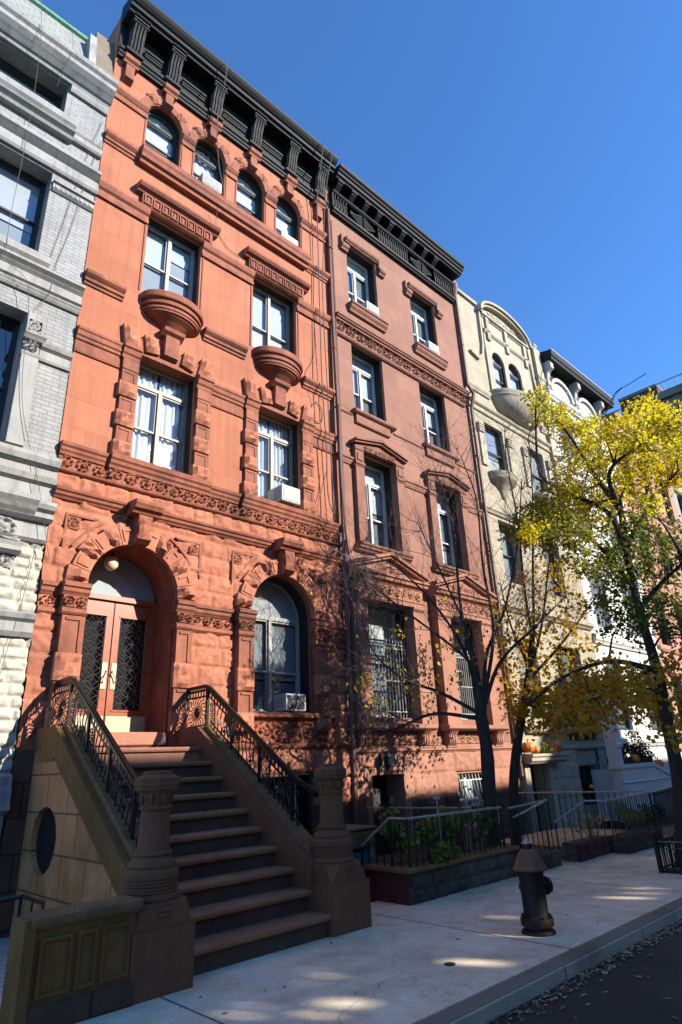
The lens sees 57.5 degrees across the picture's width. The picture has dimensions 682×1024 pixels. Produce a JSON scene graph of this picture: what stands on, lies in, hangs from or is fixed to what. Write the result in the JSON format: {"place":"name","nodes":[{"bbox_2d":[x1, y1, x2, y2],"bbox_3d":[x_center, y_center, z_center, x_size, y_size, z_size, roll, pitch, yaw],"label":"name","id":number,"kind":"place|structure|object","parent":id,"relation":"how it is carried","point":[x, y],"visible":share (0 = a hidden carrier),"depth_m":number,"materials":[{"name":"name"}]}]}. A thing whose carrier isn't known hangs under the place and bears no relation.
{"place":"outdoors","nodes":[
{"label":"outdoors","id":0,"kind":"place"},
{"bbox_2d":[0,937,9,996],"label":"areaway floor","id":1,"kind":"structure","parent":0,"point":[4,944],"depth_m":6.42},
{"bbox_2d":[294,784,295,816],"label":"ground","id":2,"kind":"structure","parent":0,"point":[295,800],"depth_m":42.10,"materials":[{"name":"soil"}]},
{"bbox_2d":[0,0,118,835],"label":"row house","id":3,"kind":"structure","parent":2,"relation":"on","point":[68,113],"depth_m":10.48,"materials":[{"name":"white paint"}]},
{"bbox_2d":[0,314,19,427],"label":"window","id":4,"kind":"structure","parent":3,"relation":"in","point":[4,388],"depth_m":9.76,"materials":[{"name":"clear glass"}]},
{"bbox_2d":[0,546,35,672],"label":"cable","id":5,"kind":"object","parent":3,"relation":"attached to","point":[20,606],"visible":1,"depth_m":8.46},
{"bbox_2d":[0,159,45,249],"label":"window","id":6,"kind":"structure","parent":3,"relation":"in","point":[30,191],"depth_m":10.81,"materials":[{"name":"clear glass"}]},
{"bbox_2d":[6,6,48,556],"bbox_3d":[-5.040,-4.890,10.290,0.369,11.502,1.891,-17,-26,32],"label":"cable","id":7,"kind":"object","parent":3,"relation":"attached to","point":[23,275],"visible":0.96,"depth_m":9.76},
{"bbox_2d":[0,58,62,108],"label":"window","id":8,"kind":"structure","parent":3,"relation":"in","point":[16,71],"depth_m":11.72,"materials":[{"name":"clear glass"}]},
{"bbox_2d":[36,142,101,310],"bbox_3d":[-4.750,-5.174,10.952,0.073,4.502,0.653,-19,-27,35],"label":"cable","id":9,"kind":"object","parent":3,"relation":"attached to","point":[65,242],"visible":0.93,"depth_m":10.68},
{"bbox_2d":[51,121,102,256],"bbox_3d":[-4.771,-5.949,11.304,0.509,3.801,0.015,17,-29,-40],"label":"cable","id":10,"kind":"object","parent":3,"relation":"attached to","point":[71,200],"visible":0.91,"depth_m":10.95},
{"bbox_2d":[0,0,352,938],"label":"row house","id":11,"kind":"structure","parent":2,"relation":"on","point":[192,432],"depth_m":11.69,"materials":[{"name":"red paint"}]},
{"bbox_2d":[104,552,118,570],"bbox_3d":[-3.663,0.765,9.936,0.230,0.350,0.230,18,-30,-41],"label":"porch lamp","id":12,"kind":"object","parent":11,"relation":"hanging from","point":[111,562],"visible":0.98,"depth_m":9.84,"materials":[{"name":"white glass"}]},
{"bbox_2d":[75,557,157,731],"bbox_3d":[-3.648,2.037,9.826,1.510,2.830,0.209,18,-30,-41],"label":"door","id":13,"kind":"structure","parent":11,"relation":"in","point":[124,592],"depth_m":9.90,"materials":[{"name":"red wood"}]},
{"bbox_2d":[131,364,192,473],"bbox_3d":[-3.324,-1.650,11.289,1.210,2.170,0.294,18,-30,-41],"label":"window","id":14,"kind":"structure","parent":11,"relation":"in","point":[162,424],"depth_m":11.45,"materials":[{"name":"clear glass"}]},
{"bbox_2d":[145,108,179,164],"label":"window","id":15,"kind":"structure","parent":11,"relation":"in","point":[162,134],"depth_m":13.68,"materials":[{"name":"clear glass"}]},
{"bbox_2d":[141,218,198,304],"bbox_3d":[-3.488,-4.826,12.519,1.240,1.970,0.249,18,-30,-41],"label":"window","id":16,"kind":"structure","parent":11,"relation":"in","point":[164,246],"depth_m":12.75,"materials":[{"name":"clear glass"}]},
{"bbox_2d":[193,141,222,194],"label":"window","id":17,"kind":"structure","parent":11,"relation":"in","point":[202,162],"depth_m":14.48,"materials":[{"name":"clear glass"}]},
{"bbox_2d":[198,172,221,194],"bbox_3d":[-2.964,-7.221,13.849,0.484,0.320,0.372,18,-30,-41],"label":"air conditioner","id":18,"kind":"object","parent":11,"relation":"attached to","point":[209,181],"visible":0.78,"depth_m":13.70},
{"bbox_2d":[217,60,227,187],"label":"cable","id":19,"kind":"object","parent":11,"relation":"attached to","point":[217,123],"visible":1,"depth_m":14.26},
{"bbox_2d":[236,170,261,221],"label":"window","id":20,"kind":"structure","parent":11,"relation":"in","point":[249,193],"depth_m":15.20,"materials":[{"name":"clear glass"}]},
{"bbox_2d":[252,279,293,353],"bbox_3d":[-1.640,-4.229,14.194,1.290,1.970,0.253,18,-30,-41],"label":"window","id":21,"kind":"structure","parent":11,"relation":"in","point":[275,318],"depth_m":14.47,"materials":[{"name":"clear glass"}]},
{"bbox_2d":[257,413,297,507],"bbox_3d":[-1.449,-1.044,12.986,1.210,2.170,0.295,18,-30,-41],"label":"window","id":22,"kind":"structure","parent":11,"relation":"in","point":[278,444],"depth_m":13.25,"materials":[{"name":"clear glass"}]},
{"bbox_2d":[252,577,309,712],"bbox_3d":[-1.286,2.465,11.607,1.524,2.522,0.345,18,-30,-41],"label":"window","id":23,"kind":"structure","parent":11,"relation":"in","point":[281,623],"depth_m":11.92,"materials":[{"name":"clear glass"}]},
{"bbox_2d":[268,484,299,506],"bbox_3d":[-1.150,-0.287,12.543,0.464,0.350,0.472,18,-30,-41],"label":"air conditioner","id":24,"kind":"object","parent":11,"relation":"attached to","point":[286,494],"visible":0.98,"depth_m":12.38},
{"bbox_2d":[263,775,309,830],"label":"window","id":25,"kind":"structure","parent":11,"relation":"in","point":[302,802],"depth_m":10.80,"materials":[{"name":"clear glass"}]},
{"bbox_2d":[276,198,297,240],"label":"window","id":26,"kind":"structure","parent":11,"relation":"in","point":[286,217],"depth_m":15.98,"materials":[{"name":"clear glass"}]},
{"bbox_2d":[279,231,297,245],"bbox_3d":[-1.360,-6.645,15.365,0.524,0.260,0.332,18,-30,-41],"label":"air conditioner","id":27,"kind":"object","parent":11,"relation":"attached to","point":[288,237],"visible":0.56,"depth_m":15.25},
{"bbox_2d":[272,693,305,712],"bbox_3d":[-0.956,3.497,11.361,0.464,0.300,0.442,18,-30,-41],"label":"air conditioner","id":28,"kind":"object","parent":11,"relation":"attached to","point":[290,702],"visible":0.99,"depth_m":11.21,"materials":[{"name":"metal"}]},
{"bbox_2d":[317,141,335,519],"bbox_3d":[-0.316,-4.826,14.824,0.206,10.608,0.653,9,-25,-27],"label":"cable","id":29,"kind":"object","parent":11,"relation":"attached to","point":[320,340],"visible":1,"depth_m":14.63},
{"bbox_2d":[322,150,335,513],"bbox_3d":[-0.207,-4.877,14.980,0.203,10.404,0.563,18,-30,-41],"label":"cable","id":30,"kind":"object","parent":11,"relation":"attached to","point":[324,338],"visible":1,"depth_m":14.77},
{"bbox_2d":[317,474,351,552],"bbox_3d":[-0.198,-0.046,13.238,0.869,1.856,0.193,14,-27,-35],"label":"cable","id":31,"kind":"object","parent":11,"relation":"attached to","point":[323,518],"visible":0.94,"depth_m":13.10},
{"bbox_2d":[325,163,526,856],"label":"row house","id":32,"kind":"structure","parent":2,"relation":"on","point":[398,269],"depth_m":15.56,"materials":[{"name":"brown paint"}]},
{"bbox_2d":[338,404,360,720],"bbox_3d":[0.195,0.721,13.110,0.290,7.001,0.054,-6,-22,8],"label":"cable","id":33,"kind":"object","parent":32,"relation":"attached to","point":[350,561],"visible":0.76,"depth_m":12.97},
{"bbox_2d":[331,547,385,572],"bbox_3d":[0.416,1.011,13.041,1.511,0.330,0.110,15,-28,-37],"label":"cable","id":34,"kind":"object","parent":32,"relation":"attached to","point":[354,560],"visible":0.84,"depth_m":12.85,"materials":[{"name":"grey paint"}]},
{"bbox_2d":[346,249,375,305],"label":"window","id":35,"kind":"structure","parent":32,"relation":"in","point":[359,268],"depth_m":17.75,"materials":[{"name":"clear glass"}]},
{"bbox_2d":[351,346,383,419],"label":"window","id":36,"kind":"structure","parent":32,"relation":"in","point":[365,399],"depth_m":16.40,"materials":[{"name":"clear glass"}]},
{"bbox_2d":[361,301,378,315],"bbox_3d":[0.753,-5.486,17.015,0.464,0.320,0.352,18,-30,-41],"label":"air conditioner","id":37,"kind":"object","parent":32,"relation":"attached to","point":[370,307],"visible":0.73,"depth_m":16.87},
{"bbox_2d":[364,458,395,549],"bbox_3d":[0.743,-0.120,14.892,1.190,2.330,0.323,18,-30,-41],"label":"window","id":38,"kind":"structure","parent":32,"relation":"in","point":[375,473],"depth_m":15.24,"materials":[{"name":"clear glass"}]},
{"bbox_2d":[372,775,390,855],"bbox_3d":[0.624,6.105,12.212,0.920,1.720,0.075,18,-30,-41],"label":"basement door","id":39,"kind":"structure","parent":32,"relation":"in","point":[380,794],"depth_m":12.46,"materials":[{"name":"metal"}]},
{"bbox_2d":[378,751,390,769],"bbox_3d":[0.844,4.851,12.126,0.180,0.360,0.318,18,-30,-41],"label":"wall lantern","id":40,"kind":"object","parent":32,"relation":"attached to","point":[387,763],"depth_m":12.05,"materials":[{"name":"black metal"}]},
{"bbox_2d":[368,604,411,717],"bbox_3d":[0.823,3.243,13.473,1.520,2.390,0.364,18,-30,-41],"label":"window","id":41,"kind":"structure","parent":32,"relation":"in","point":[378,647],"depth_m":13.78,"materials":[{"name":"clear glass"}]},
{"bbox_2d":[410,294,434,343],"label":"window","id":42,"kind":"structure","parent":32,"relation":"in","point":[422,312],"depth_m":19.53,"materials":[{"name":"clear glass"}]},
{"bbox_2d":[423,340,438,353],"bbox_3d":[2.678,-4.873,18.761,0.484,0.340,0.352,18,-30,-41],"label":"air conditioner","id":43,"kind":"object","parent":32,"relation":"attached to","point":[431,346],"visible":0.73,"depth_m":18.61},
{"bbox_2d":[419,385,447,451],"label":"window","id":44,"kind":"structure","parent":32,"relation":"in","point":[427,397],"depth_m":18.23,"materials":[{"name":"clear glass"}]},
{"bbox_2d":[435,488,462,569],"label":"window","id":45,"kind":"structure","parent":32,"relation":"in","point":[448,545],"depth_m":17.02,"materials":[{"name":"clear glass"}]},
{"bbox_2d":[451,621,477,719],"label":"window","id":46,"kind":"structure","parent":32,"relation":"in","point":[466,694],"depth_m":15.54,"materials":[{"name":"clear glass"}]},
{"bbox_2d":[458,772,499,827],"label":"window","id":47,"kind":"structure","parent":32,"relation":"in","point":[467,792],"depth_m":14.11,"materials":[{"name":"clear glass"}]},
{"bbox_2d":[539,349,681,770],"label":"row house","id":48,"kind":"structure","parent":2,"relation":"on","point":[585,396],"depth_m":23.68,"materials":[{"name":"white stone"}]},
{"bbox_2d":[560,417,574,457],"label":"window","id":49,"kind":"structure","parent":48,"relation":"in","point":[570,441],"depth_m":24.57,"materials":[{"name":"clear glass"}]},
{"bbox_2d":[588,573,609,627],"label":"window","id":50,"kind":"structure","parent":48,"relation":"in","point":[595,591],"depth_m":22.07,"materials":[{"name":"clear glass"}]},
{"bbox_2d":[605,507,619,551],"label":"window","id":51,"kind":"structure","parent":48,"relation":"in","point":[607,507],"depth_m":25.19,"materials":[{"name":"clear glass"}]},
{"bbox_2d":[605,664,630,729],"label":"window","id":52,"kind":"structure","parent":48,"relation":"in","point":[623,727],"depth_m":20.75,"materials":[{"name":"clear glass"}]},
{"bbox_2d":[620,584,641,637],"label":"window","id":53,"kind":"structure","parent":48,"relation":"in","point":[627,593],"depth_m":23.89,"materials":[{"name":"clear glass"}]},
{"bbox_2d":[591,701,673,821],"bbox_3d":[8.706,7.398,18.650,3.940,3.100,1.050,18,-30,-41],"label":"stoop","id":54,"kind":"object","parent":48,"relation":"attached to","point":[618,774],"visible":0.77,"depth_m":17.41,"materials":[{"name":"white stone"}]},
{"bbox_2d":[606,728,655,764],"bbox_3d":[8.435,6.897,18.309,2.366,1.040,0.803,18,-30,-41],"label":"hedge","id":55,"kind":"object","parent":54,"relation":"on","point":[639,750],"visible":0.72,"depth_m":18.31,"materials":[{"name":"green plant"}]},
{"bbox_2d":[629,753,639,762],"bbox_3d":[8.397,7.028,17.801,0.286,0.273,0.288,18,-30,-41],"label":"pumpkin","id":56,"kind":"object","parent":54,"relation":"on","point":[636,758],"visible":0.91,"depth_m":17.69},
{"bbox_2d":[653,757,663,766],"bbox_3d":[9.706,7.667,19.040,0.325,0.309,0.327,18,-30,-41],"label":"pumpkin","id":57,"kind":"object","parent":54,"relation":"on","point":[659,762],"visible":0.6,"depth_m":18.92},
{"bbox_2d":[639,669,661,729],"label":"window","id":58,"kind":"structure","parent":48,"relation":"in","point":[655,726],"depth_m":22.55,"materials":[{"name":"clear glass"}]},
{"bbox_2d":[605,412,681,752],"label":"row house","id":59,"kind":"structure","parent":2,"relation":"on","point":[665,646],"depth_m":27.71,"materials":[{"name":"stone"}]},
{"bbox_2d":[662,490,670,517],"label":"window","id":60,"kind":"structure","parent":59,"relation":"in","point":[663,495],"depth_m":31.47,"materials":[{"name":"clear glass"}]},
{"bbox_2d":[670,678,681,712],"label":"window","id":61,"kind":"structure","parent":59,"relation":"in","point":[670,678],"depth_m":24.87,"materials":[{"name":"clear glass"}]},
{"bbox_2d":[606,373,681,452],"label":"apartment block","id":62,"kind":"structure","parent":2,"relation":"on","point":[669,394],"depth_m":55.58,"materials":[{"name":"red brick"}]},
{"bbox_2d":[671,454,681,525],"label":"row house","id":63,"kind":"structure","parent":2,"relation":"on","point":[678,501],"depth_m":32.41,"materials":[{"name":"grey stone"}]},
{"bbox_2d":[0,825,681,1023],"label":"sidewalk","id":64,"kind":"structure","parent":0,"point":[404,953],"depth_m":5.65,"materials":[{"name":"concrete"}]},
{"bbox_2d":[0,894,44,916],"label":"iron fence","id":65,"kind":"object","parent":64,"relation":"on","point":[22,897],"visible":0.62,"depth_m":4.66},
{"bbox_2d":[0,895,142,1023],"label":"parapet wall","id":66,"kind":"structure","parent":64,"relation":"on","point":[67,964],"depth_m":4.59,"materials":[{"name":"stone"}]},
{"bbox_2d":[13,676,371,1004],"bbox_3d":[-1.919,3.515,7.394,2.912,3.204,3.720,18,-30,-41],"label":"stoop","id":67,"kind":"object","parent":64,"relation":"on","point":[185,828],"visible":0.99,"depth_m":6.80,"materials":[{"name":"brown stone"}]},
{"bbox_2d":[363,845,519,905],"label":"planter wall","id":68,"kind":"structure","parent":64,"relation":"on","point":[404,884],"depth_m":8.22,"materials":[{"name":"stone"}]},
{"bbox_2d":[314,824,376,864],"bbox_3d":[0.083,4.892,8.738,0.640,0.840,0.640,18,-30,-41],"label":"storage bin","id":69,"kind":"object","parent":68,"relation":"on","point":[360,834],"visible":0.34,"depth_m":8.68,"materials":[{"name":"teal plastic"}]},
{"bbox_2d":[377,796,403,854],"bbox_3d":[0.699,4.251,8.441,0.670,0.725,0.370,38,-45,-58],"label":"garden plant","id":70,"kind":"object","parent":68,"relation":"in","point":[390,812],"visible":0.64,"depth_m":8.38,"materials":[{"name":"green plant"}]},
{"bbox_2d":[386,817,438,861],"bbox_3d":[0.995,4.480,8.346,0.886,0.708,0.561,18,-30,-41],"label":"garden plant","id":71,"kind":"object","parent":68,"relation":"on","point":[403,843],"visible":0.8,"depth_m":8.34,"materials":[{"name":"green plant"}]},
{"bbox_2d":[361,806,505,869],"bbox_3d":[1.525,4.660,8.556,2.394,0.975,0.826,7,-24,-22],"label":"iron fence","id":72,"kind":"object","parent":68,"relation":"on","point":[389,819],"visible":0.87,"depth_m":8.41,"materials":[{"name":"metal"}]},
{"bbox_2d":[367,807,504,856],"bbox_3d":[1.474,5.376,10.276,0.034,0.945,2.831,18,-30,-41],"label":"iron fence","id":73,"kind":"object","parent":68,"relation":"on","point":[414,808],"visible":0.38,"depth_m":10.43,"materials":[{"name":"metal"}]},
{"bbox_2d":[433,796,441,840],"bbox_3d":[1.357,4.394,8.556,0.089,0.880,0.060,18,-30,-41],"label":"garden stake","id":74,"kind":"object","parent":68,"relation":"on","point":[436,797],"visible":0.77,"depth_m":8.65,"materials":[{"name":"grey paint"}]},
{"bbox_2d":[425,840,461,872],"bbox_3d":[1.381,4.623,8.274,0.711,0.458,0.260,13,-27,-33],"label":"garden plant","id":75,"kind":"object","parent":68,"relation":"in","point":[441,851],"visible":0.99,"depth_m":8.25,"materials":[{"name":"green plant"}]},
{"bbox_2d":[433,805,468,841],"bbox_3d":[1.622,4.637,8.991,0.405,0.741,0.750,-18,-27,34],"label":"garden plant","id":76,"kind":"object","parent":68,"relation":"on","point":[452,820],"visible":0.69,"depth_m":8.92,"materials":[{"name":"green plant"}]},
{"bbox_2d":[464,801,496,849],"bbox_3d":[2.041,4.781,9.355,0.487,0.795,0.503,18,-30,-41],"label":"garden plant","id":77,"kind":"object","parent":68,"relation":"on","point":[476,838],"visible":0.69,"depth_m":9.35,"materials":[{"name":"green plant"}]},
{"bbox_2d":[310,387,611,847],"bbox_3d":[2.063,1.422,11.239,5.921,8.966,3.756,-12,-24,23],"label":"young tree","id":78,"kind":"object","parent":64,"relation":"on","point":[481,698],"visible":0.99,"depth_m":11.06,"materials":[{"name":"brown plant"}]},
{"bbox_2d":[513,840,555,936],"bbox_3d":[1.987,3.861,6.407,0.366,0.862,0.358,-11,-24,21],"label":"fire hydrant","id":79,"kind":"object","parent":64,"relation":"on","point":[535,889],"visible":0.99,"depth_m":6.31,"materials":[{"name":"black metal"}]},
{"bbox_2d":[538,849,561,869],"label":"kerb wall","id":80,"kind":"structure","parent":64,"relation":"on","point":[556,859],"depth_m":9.86,"materials":[{"name":"stone"}]},
{"bbox_2d":[508,799,554,852],"bbox_3d":[3.038,5.062,9.898,1.202,0.815,0.034,18,-30,-41],"label":"iron fence","id":81,"kind":"object","parent":80,"relation":"on","point":[523,805],"visible":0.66,"depth_m":9.92,"materials":[{"name":"metal"}]},
{"bbox_2d":[512,801,552,862],"bbox_3d":[2.985,5.028,9.754,0.572,0.874,0.034,2,-22,-11],"label":"handrail","id":82,"kind":"object","parent":80,"relation":"on","point":[530,808],"visible":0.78,"depth_m":9.79,"materials":[{"name":"metal"}]},
{"bbox_2d":[457,357,671,851],"bbox_3d":[4.381,1.472,12.801,4.240,9.951,4.141,-6,-22,8],"label":"young tree","id":83,"kind":"object","parent":64,"relation":"on","point":[529,659],"visible":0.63,"depth_m":12.16,"materials":[{"name":"yellow plant"}]},
{"bbox_2d":[501,828,661,861],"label":"planter wall","id":84,"kind":"structure","parent":64,"relation":"on","point":[641,845],"depth_m":10.92,"materials":[{"name":"stone"}]},
{"bbox_2d":[519,790,657,834],"bbox_3d":[4.937,6.200,12.684,0.034,0.945,2.861,18,-30,-41],"label":"iron fence","id":85,"kind":"object","parent":84,"relation":"on","point":[576,792],"visible":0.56,"depth_m":12.83,"materials":[{"name":"metal"}]},
{"bbox_2d":[571,812,609,837],"bbox_3d":[4.432,5.596,10.986,0.851,0.483,0.482,18,-30,-41],"label":"garden plant","id":86,"kind":"object","parent":84,"relation":"in","point":[591,820],"visible":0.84,"depth_m":10.93,"materials":[{"name":"green plant"}]},
{"bbox_2d":[615,802,645,834],"bbox_3d":[5.276,5.654,11.346,0.548,0.648,0.894,-14,-25,27],"label":"garden plant","id":87,"kind":"object","parent":84,"relation":"in","point":[629,816],"visible":0.58,"depth_m":11.42,"materials":[{"name":"green plant"}]},
{"bbox_2d":[638,802,666,830],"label":"garden plant","id":88,"kind":"object","parent":84,"relation":"in","point":[662,812],"visible":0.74,"depth_m":11.77,"materials":[{"name":"green plant"}]},
{"bbox_2d":[489,358,681,867],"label":"ginkgo tree","id":89,"kind":"object","parent":64,"relation":"on","point":[664,710],"visible":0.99,"depth_m":10.63,"materials":[{"name":"yellow plant"}]},
{"bbox_2d":[562,853,614,863],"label":"entry slab","id":90,"kind":"structure","parent":64,"relation":"on","point":[587,860],"depth_m":10.31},
{"bbox_2d":[554,791,658,860],"bbox_3d":[4.846,5.514,10.984,2.686,0.945,0.871,18,-30,-41],"label":"iron fence","id":91,"kind":"object","parent":64,"relation":"on","point":[599,801],"visible":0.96,"depth_m":10.37,"materials":[{"name":"metal"}]},
{"bbox_2d":[652,786,674,844],"bbox_3d":[8.587,6.731,14.458,0.156,0.995,7.640,-22,-29,39],"label":"iron fence","id":92,"kind":"object","parent":64,"relation":"on","point":[668,792],"visible":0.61,"depth_m":12.23,"materials":[{"name":"metal"}]},
{"bbox_2d":[651,831,681,874],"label":"tree guard","id":93,"kind":"object","parent":64,"relation":"on","point":[673,869],"visible":0.84,"depth_m":9.10,"materials":[{"name":"black metal"}]},
{"bbox_2d":[38,0,681,414],"label":"sky","id":94,"kind":"structure","parent":0,"point":[538,143],"materials":[{"name":"blue"}]},
{"bbox_2d":[453,280,623,833],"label":"row house","id":95,"kind":"structure","parent":0,"point":[498,345],"depth_m":19.65,"materials":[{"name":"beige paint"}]},
{"bbox_2d":[484,425,503,470],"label":"window","id":96,"kind":"structure","parent":95,"relation":"in","point":[492,451],"depth_m":20.11,"materials":[{"name":"clear glass"}]},
{"bbox_2d":[492,354,504,387],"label":"window","id":97,"kind":"structure","parent":95,"relation":"in","point":[498,371],"depth_m":21.85,"materials":[{"name":"clear glass"}]},
{"bbox_2d":[498,524,517,583],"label":"window","id":98,"kind":"structure","parent":95,"relation":"in","point":[506,549],"depth_m":18.86,"materials":[{"name":"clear glass"}]},
{"bbox_2d":[508,365,520,390],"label":"window","id":99,"kind":"structure","parent":95,"relation":"in","point":[514,379],"depth_m":22.65,"materials":[{"name":"clear glass"}]},
{"bbox_2d":[514,640,538,716],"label":"window","id":100,"kind":"structure","parent":95,"relation":"in","point":[521,669],"depth_m":17.54,"materials":[{"name":"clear glass"}]},
{"bbox_2d":[521,739,534,752],"bbox_3d":[4.691,5.872,15.614,0.344,0.327,0.346,18,-30,-41],"label":"pumpkin","id":101,"kind":"object","parent":95,"relation":"on","point":[528,747],"visible":0.97,"depth_m":15.48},
{"bbox_2d":[529,764,540,831],"bbox_3d":[4.746,7.323,15.851,0.900,1.660,0.060,18,-30,-41],"label":"basement door","id":102,"kind":"structure","parent":95,"relation":"in","point":[531,766],"depth_m":16.18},
{"bbox_2d":[527,450,544,491],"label":"window","id":103,"kind":"structure","parent":95,"relation":"in","point":[536,481],"depth_m":21.78,"materials":[{"name":"clear glass"}]},
{"bbox_2d":[539,742,551,752],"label":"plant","id":104,"kind":"object","parent":95,"relation":"on","point":[544,747],"visible":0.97,"depth_m":16.06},
{"bbox_2d":[544,546,559,596],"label":"window","id":105,"kind":"structure","parent":95,"relation":"in","point":[552,561],"depth_m":20.53,"materials":[{"name":"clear glass"}]},
{"bbox_2d":[548,738,561,751],"bbox_3d":[5.679,6.182,16.512,0.363,0.345,0.365,18,-30,-41],"label":"pumpkin","id":106,"kind":"object","parent":95,"relation":"on","point":[557,744],"visible":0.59,"depth_m":16.38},
{"bbox_2d":[555,647,595,740],"bbox_3d":[6.877,5.431,18.661,1.640,2.740,0.374,18,-30,-41],"label":"window","id":107,"kind":"structure","parent":95,"relation":"in","point":[563,659],"depth_m":18.96,"materials":[{"name":"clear glass"}]},
{"bbox_2d":[579,765,595,804],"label":"window","id":108,"kind":"structure","parent":95,"relation":"in","point":[584,778],"depth_m":18.06,"materials":[{"name":"black glass"}]},
{"bbox_2d":[486,920,681,1023],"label":"road","id":109,"kind":"structure","parent":0,"point":[629,997],"depth_m":4.88,"materials":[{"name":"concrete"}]},
{"bbox_2d":[136,762,681,1023],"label":"fallen leaves","id":110,"kind":"object","parent":109,"relation":"on","point":[583,975],"visible":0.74,"depth_m":5.37,"materials":[{"name":"yellow plant"}]},
{"bbox_2d":[416,898,681,1023],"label":"kerb","id":111,"kind":"structure","parent":109,"relation":"on","point":[486,1006],"depth_m":5.18,"materials":[{"name":"concrete"}]},
{"bbox_2d":[597,813,673,829],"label":"areaway paving","id":112,"kind":"structure","parent":0,"point":[609,827],"depth_m":17.17,"materials":[{"name":"concrete"}]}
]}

